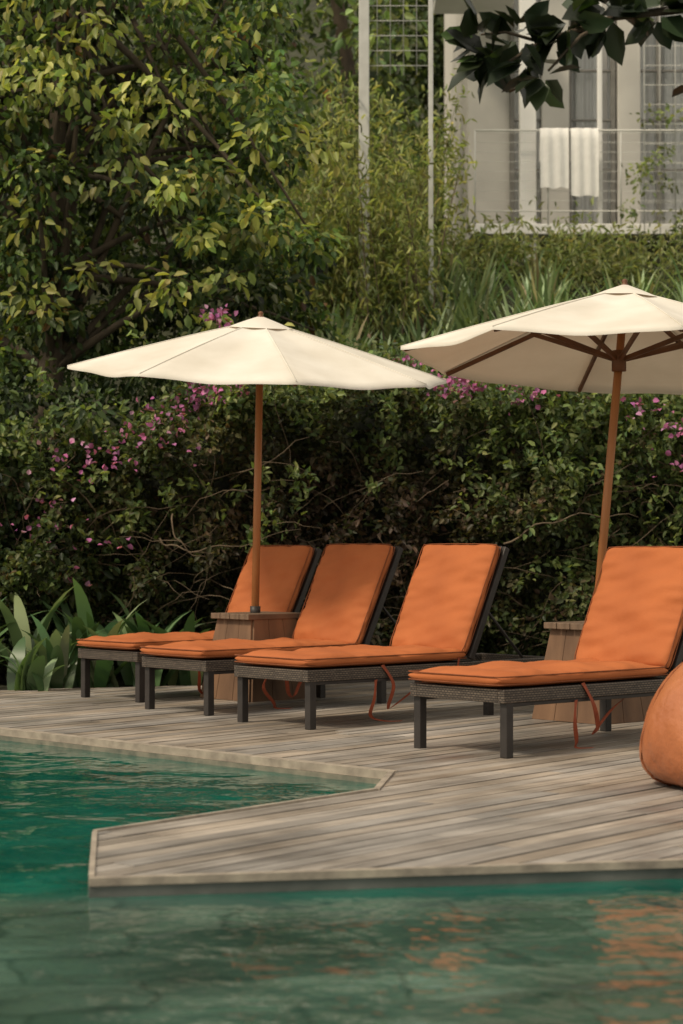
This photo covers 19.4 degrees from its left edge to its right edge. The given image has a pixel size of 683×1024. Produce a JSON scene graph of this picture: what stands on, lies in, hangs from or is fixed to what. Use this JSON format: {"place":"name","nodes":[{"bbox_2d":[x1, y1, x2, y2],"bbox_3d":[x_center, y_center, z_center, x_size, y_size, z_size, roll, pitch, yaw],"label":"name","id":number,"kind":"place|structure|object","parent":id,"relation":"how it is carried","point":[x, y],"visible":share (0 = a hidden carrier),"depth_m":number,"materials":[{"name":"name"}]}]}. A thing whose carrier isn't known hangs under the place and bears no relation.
{"place":"outdoors","nodes":[
{"label":"outdoors","id":0,"kind":"place"},
{"bbox_2d":[0,740,682,1023],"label":"water","id":1,"kind":"structure","parent":0,"point":[593,952],"depth_m":5.36,"materials":[{"name":"teal liquid"}]},
{"bbox_2d":[0,0,682,689],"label":"hillside","id":2,"kind":"structure","parent":0,"point":[312,6],"depth_m":23.48,"materials":[{"name":"green plant"}]},
{"bbox_2d":[0,367,143,649],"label":"shrub","id":3,"kind":"object","parent":2,"relation":"on","point":[30,402],"visible":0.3,"depth_m":14.99,"materials":[{"name":"green plant"}]},
{"bbox_2d":[0,578,210,691],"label":"lily plant","id":4,"kind":"object","parent":2,"relation":"on","point":[41,660],"visible":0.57,"depth_m":14.17,"materials":[{"name":"green plant"}]},
{"bbox_2d":[0,0,357,445],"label":"broadleaf tree","id":5,"kind":"object","parent":2,"relation":"on","point":[57,91],"visible":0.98,"depth_m":16.44,"materials":[{"name":"green plant"}]},
{"bbox_2d":[0,272,390,628],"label":"shrub","id":6,"kind":"object","parent":2,"relation":"on","point":[133,385],"visible":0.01,"depth_m":17.14,"materials":[{"name":"green plant"}]},
{"bbox_2d":[0,0,606,297],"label":"background trees","id":7,"kind":"object","parent":2,"relation":"on","point":[338,26],"visible":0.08,"depth_m":26.19,"materials":[{"name":"green plant"}]},
{"bbox_2d":[0,304,682,677],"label":"hedge","id":8,"kind":"object","parent":2,"relation":"on","point":[518,478],"visible":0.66,"depth_m":15.07,"materials":[{"name":"green plant"}]},
{"bbox_2d":[240,57,477,350],"bbox_3d":[0.151,-3.148,21.621,2.629,3.627,4.031,0,-1,0],"label":"bamboo","id":9,"kind":"object","parent":2,"relation":"on","point":[394,204],"visible":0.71,"depth_m":21.09,"materials":[{"name":"green plant"}]},
{"bbox_2d":[359,0,432,299],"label":"trellis","id":10,"kind":"object","parent":2,"relation":"on","point":[364,35],"visible":0.75,"depth_m":21.23,"materials":[{"name":"metal"}]},
{"bbox_2d":[217,233,682,450],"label":"ornamental grass","id":11,"kind":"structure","parent":2,"relation":"on","point":[538,292],"depth_m":21.06,"materials":[{"name":"green plant"}]},
{"bbox_2d":[444,14,509,254],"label":"end wall","id":12,"kind":"structure","parent":2,"relation":"on","point":[491,110],"depth_m":26.19,"materials":[{"name":"white paint"}]},
{"bbox_2d":[519,0,535,259],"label":"column","id":13,"kind":"structure","parent":2,"relation":"on","point":[527,159],"depth_m":24.83,"materials":[{"name":"white concrete"}]},
{"bbox_2d":[415,193,682,304],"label":"wispy shrub","id":14,"kind":"object","parent":2,"relation":"on","point":[613,262],"visible":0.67,"depth_m":23.24,"materials":[{"name":"green plant"}]},
{"bbox_2d":[488,251,682,268],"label":"wall","id":15,"kind":"structure","parent":2,"relation":"on","point":[658,259],"depth_m":26.11,"materials":[{"name":"white concrete"}]},
{"bbox_2d":[597,2,602,262],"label":"column","id":16,"kind":"structure","parent":2,"relation":"on","point":[599,120],"depth_m":24.90,"materials":[{"name":"white concrete"}]},
{"bbox_2d":[644,5,682,247],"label":"wire screen","id":17,"kind":"object","parent":2,"relation":"on","point":[675,124],"visible":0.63,"depth_m":24.43,"materials":[{"name":"metal"}]},
{"bbox_2d":[616,103,682,230],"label":"climbing vine","id":18,"kind":"object","parent":17,"relation":"attached to","point":[633,213],"visible":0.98,"depth_m":24.25,"materials":[{"name":"green plant"}]},
{"bbox_2d":[465,224,682,250],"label":"balcony floor","id":19,"kind":"structure","parent":0,"point":[526,231],"depth_m":24.68,"materials":[{"name":"white concrete"}]},
{"bbox_2d":[541,0,568,223],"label":"wall pier","id":20,"kind":"structure","parent":19,"relation":"on","point":[553,117],"depth_m":26.07,"materials":[{"name":"white paint"}]},
{"bbox_2d":[514,119,682,121],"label":"glazing bar","id":21,"kind":"object","parent":20,"relation":"attached to","point":[604,120],"visible":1,"depth_m":26.13,"materials":[{"name":"grey metal"}]},
{"bbox_2d":[514,169,682,170],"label":"glazing bar","id":22,"kind":"object","parent":20,"relation":"attached to","point":[616,170],"visible":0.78,"depth_m":26.12,"materials":[{"name":"grey metal"}]},
{"bbox_2d":[474,129,682,224],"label":"railing","id":23,"kind":"object","parent":19,"relation":"on","point":[548,200],"visible":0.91,"depth_m":24.68,"materials":[{"name":"metal"}]},
{"bbox_2d":[539,128,568,188],"bbox_3d":[2.625,-4.364,24.695,0.350,0.759,0.123,0,-1,0],"label":"towel","id":24,"kind":"object","parent":23,"relation":"hanging from","point":[554,156],"visible":1,"depth_m":24.65,"materials":[{"name":"white fabric"}]},
{"bbox_2d":[570,128,598,196],"bbox_3d":[3.000,-4.314,24.694,0.340,0.859,0.123,0,-1,0],"label":"towel","id":25,"kind":"object","parent":23,"relation":"hanging from","point":[584,151],"visible":1,"depth_m":24.65,"materials":[{"name":"white fabric"}]},
{"bbox_2d":[616,20,640,223],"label":"wall pier","id":26,"kind":"structure","parent":19,"relation":"on","point":[628,100],"depth_m":26.07,"materials":[{"name":"white paint"}]},
{"bbox_2d":[602,3,606,223],"bbox_3d":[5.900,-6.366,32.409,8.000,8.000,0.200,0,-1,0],"label":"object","id":27,"kind":"structure","parent":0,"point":[604,93],"depth_m":32.31,"materials":[{"name":"grey metal"}]},
{"bbox_3d":[6.000,-3.590,26.123,7.600,0.070,0.100,0,-1,0],"label":"door track","id":28,"kind":"object","parent":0,"visible":0},
{"bbox_2d":[510,2,514,223],"bbox_3d":[2.230,-5.489,26.154,0.055,3.860,0.090,0,-1,0],"label":"mullion","id":29,"kind":"object","parent":28,"relation":"on","point":[512,196],"visible":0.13,"depth_m":26.10},
{"bbox_2d":[433,0,513,13],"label":"canopy slab","id":30,"kind":"structure","parent":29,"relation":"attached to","point":[449,6],"depth_m":25.74,"materials":[{"name":"white concrete"}]},
{"bbox_2d":[515,70,682,71],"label":"glazing bar","id":31,"kind":"object","parent":29,"relation":"attached to","point":[616,71],"depth_m":26.14,"materials":[{"name":"grey metal"}]},
{"bbox_2d":[569,20,571,223],"bbox_3d":[2.980,-5.489,26.154,0.055,3.860,0.090,0,-1,0],"label":"mullion","id":32,"kind":"object","parent":28,"relation":"on","point":[570,124],"visible":0.2,"depth_m":26.10},
{"bbox_2d":[610,21,615,223],"bbox_3d":[3.550,-5.489,26.154,0.055,3.860,0.090,0,-1,0],"label":"mullion","id":33,"kind":"object","parent":28,"relation":"on","point":[613,134],"visible":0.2,"depth_m":26.10},
{"bbox_2d":[656,5,661,223],"bbox_3d":[4.150,-5.489,26.154,0.055,3.860,0.090,0,-1,0],"label":"mullion","id":34,"kind":"object","parent":28,"relation":"on","point":[659,168],"visible":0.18,"depth_m":26.11},
{"bbox_3d":[6.000,-7.449,26.186,7.600,0.070,0.100,0,-1,0],"label":"door head","id":35,"kind":"object","parent":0,"visible":0},
{"bbox_3d":[5.900,-8.697,26.297,8.000,2.400,0.250,0,-1,0],"label":"upper wall","id":36,"kind":"object","parent":35,"relation":"on","visible":0},
{"bbox_2d":[514,0,682,223],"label":"curtain","id":37,"kind":"object","parent":36,"relation":"hanging from","point":[584,95],"visible":0.28,"depth_m":26.32,"materials":[{"name":"white fabric"}]},
{"label":"ground","id":38,"kind":"structure","parent":0,"visible":0},
{"bbox_2d":[0,680,682,897],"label":"wooden deck","id":39,"kind":"structure","parent":38,"relation":"on","point":[458,801],"depth_m":7.83,"materials":[{"name":"brown wood"}]},
{"bbox_2d":[76,545,321,702],"bbox_3d":[-0.797,0.724,13.566,2.011,1.000,0.666,1,-1,-43],"label":"sun lounger","id":40,"kind":"object","parent":39,"relation":"on","point":[286,573],"visible":0.47,"depth_m":13.63,"materials":[{"name":"fabric"}]},
{"bbox_2d":[200,611,304,701],"bbox_3d":[-0.553,0.938,13.086,0.548,0.556,0.548,1,-1,-41],"label":"side table","id":41,"kind":"object","parent":39,"relation":"on","point":[263,625],"visible":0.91,"depth_m":12.91,"materials":[{"name":"brown wood"}]},
{"bbox_2d":[67,311,446,612],"bbox_3d":[-0.530,-0.061,13.103,2.332,2.516,2.332,0,-1,10],"label":"patio umbrella","id":42,"kind":"object","parent":39,"relation":"on","point":[259,350],"visible":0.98,"depth_m":12.57,"materials":[{"name":"beige fabric"}]},
{"bbox_2d":[140,543,402,715],"bbox_3d":[-0.269,0.703,12.580,2.011,1.010,0.666,1,-1,-41],"label":"sun lounger","id":43,"kind":"object","parent":39,"relation":"on","point":[350,586],"visible":0.88,"depth_m":12.63,"materials":[{"name":"fabric"}]},
{"bbox_2d":[234,543,544,729],"bbox_3d":[0.347,0.688,11.685,1.996,1.010,0.666,1,-1,-41],"label":"sun lounger","id":44,"kind":"object","parent":39,"relation":"on","point":[447,603],"visible":0.99,"depth_m":11.67,"materials":[{"name":"fabric"}]},
{"bbox_2d":[401,279,682,593],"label":"patio umbrella","id":45,"kind":"object","parent":39,"relation":"on","point":[624,337],"visible":0.98,"depth_m":11.68,"materials":[{"name":"beige fabric"}]},
{"bbox_2d":[408,546,682,757],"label":"sun lounger","id":46,"kind":"object","parent":39,"relation":"on","point":[630,643],"visible":0.99,"depth_m":10.16,"materials":[{"name":"fabric"}]},
{"bbox_2d":[440,0,682,111],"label":"almond tree","id":47,"kind":"object","parent":39,"relation":"on","point":[498,65],"visible":1,"depth_m":8.00,"materials":[{"name":"green plant"}]},
{"bbox_2d":[532,621,653,723],"bbox_3d":[1.470,0.912,11.486,0.548,0.556,0.548,1,-1,-41],"label":"side table","id":48,"kind":"object","parent":39,"relation":"on","point":[564,637],"visible":0.3,"depth_m":11.34,"materials":[{"name":"brown wood"}]},
{"bbox_2d":[639,662,682,786],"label":"bean bag","id":49,"kind":"object","parent":39,"relation":"on","point":[661,749],"visible":1,"depth_m":8.14,"materials":[{"name":"orange fabric"}]}
]}

